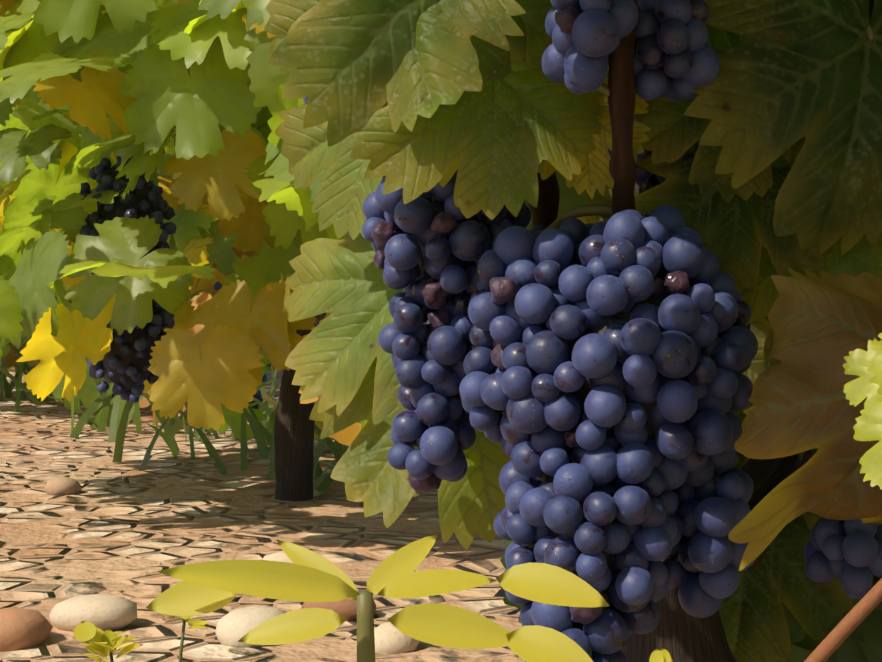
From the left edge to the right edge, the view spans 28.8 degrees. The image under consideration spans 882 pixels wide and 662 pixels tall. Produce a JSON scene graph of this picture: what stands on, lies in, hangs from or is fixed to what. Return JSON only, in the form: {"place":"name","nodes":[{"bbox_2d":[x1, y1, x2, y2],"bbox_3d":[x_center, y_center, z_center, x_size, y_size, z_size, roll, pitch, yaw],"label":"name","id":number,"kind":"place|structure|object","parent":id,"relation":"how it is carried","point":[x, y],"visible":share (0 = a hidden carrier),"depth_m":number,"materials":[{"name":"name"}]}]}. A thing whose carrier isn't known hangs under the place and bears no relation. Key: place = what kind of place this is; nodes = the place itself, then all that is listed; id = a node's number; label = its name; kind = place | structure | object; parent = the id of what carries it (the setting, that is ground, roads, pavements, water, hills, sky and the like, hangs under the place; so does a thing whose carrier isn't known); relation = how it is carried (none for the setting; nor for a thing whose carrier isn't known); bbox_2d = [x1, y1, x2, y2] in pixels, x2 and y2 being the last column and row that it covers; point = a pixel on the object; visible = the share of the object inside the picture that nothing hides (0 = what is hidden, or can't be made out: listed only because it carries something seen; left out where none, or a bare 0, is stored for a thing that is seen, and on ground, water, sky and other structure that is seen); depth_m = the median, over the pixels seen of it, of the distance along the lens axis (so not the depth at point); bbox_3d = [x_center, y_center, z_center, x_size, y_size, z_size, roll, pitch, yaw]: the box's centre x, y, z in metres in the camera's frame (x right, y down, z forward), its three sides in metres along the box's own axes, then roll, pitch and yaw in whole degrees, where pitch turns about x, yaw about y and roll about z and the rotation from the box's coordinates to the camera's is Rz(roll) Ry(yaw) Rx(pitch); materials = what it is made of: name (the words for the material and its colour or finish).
{"place":"outdoors","nodes":[
{"label":"outdoors","id":0,"kind":"place"},
{"bbox_2d":[0,364,524,661],"bbox_3d":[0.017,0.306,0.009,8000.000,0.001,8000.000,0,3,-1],"label":"ground","id":1,"kind":"structure","parent":0,"point":[127,527],"depth_m":1.79,"materials":[{"name":"soil"}]},
{"bbox_2d":[0,336,363,506],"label":"grass tufts","id":2,"kind":"object","parent":1,"relation":"on","point":[116,419],"visible":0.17,"depth_m":2.58,"materials":[{"name":"green plant"}]},
{"bbox_2d":[0,347,418,653],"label":"pebbles","id":3,"kind":"object","parent":1,"relation":"on","point":[22,628],"visible":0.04,"depth_m":1.31,"materials":[{"name":"beige stone"}]},
{"bbox_2d":[74,534,672,661],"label":"weed","id":4,"kind":"object","parent":1,"relation":"on","point":[308,575],"depth_m":0.36,"materials":[{"name":"yellow plant"}]},
{"bbox_2d":[0,0,881,661],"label":"vine","id":5,"kind":"object","parent":1,"relation":"on","point":[198,84],"depth_m":1.68,"materials":[{"name":"green plant"}]},
{"bbox_2d":[0,156,266,408],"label":"grape clusters","id":6,"kind":"object","parent":5,"relation":"hanging from","point":[123,365],"visible":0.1,"depth_m":1.93,"materials":[{"name":"purple food"}]},
{"bbox_2d":[0,5,361,445],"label":"grape leaves","id":7,"kind":"object","parent":5,"relation":"attached to","point":[224,253],"depth_m":2.88,"materials":[{"name":"plant"}]},
{"bbox_2d":[164,0,750,413],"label":"vine canes","id":8,"kind":"object","parent":5,"relation":"on","point":[621,104],"visible":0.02,"depth_m":0.62,"materials":[{"name":"brown plant"}]},
{"bbox_2d":[303,0,881,661],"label":"grapes","id":9,"kind":"object","parent":8,"relation":"hanging from","point":[613,434],"visible":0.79,"depth_m":0.62,"materials":[{"name":"food"}]},
{"bbox_2d":[264,0,881,661],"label":"vine leaves","id":10,"kind":"object","parent":5,"relation":"attached to","point":[762,156],"visible":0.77,"depth_m":0.63,"materials":[{"name":"green plant"}]},
{"bbox_2d":[407,19,881,574],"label":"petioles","id":11,"kind":"object","parent":5,"relation":"on","point":[605,211],"visible":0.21,"depth_m":0.65,"materials":[{"name":"brown plant"}]},
{"bbox_2d":[804,578,881,661],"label":"cane","id":12,"kind":"object","parent":1,"relation":"on","point":[848,624],"visible":1,"depth_m":0.44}
]}

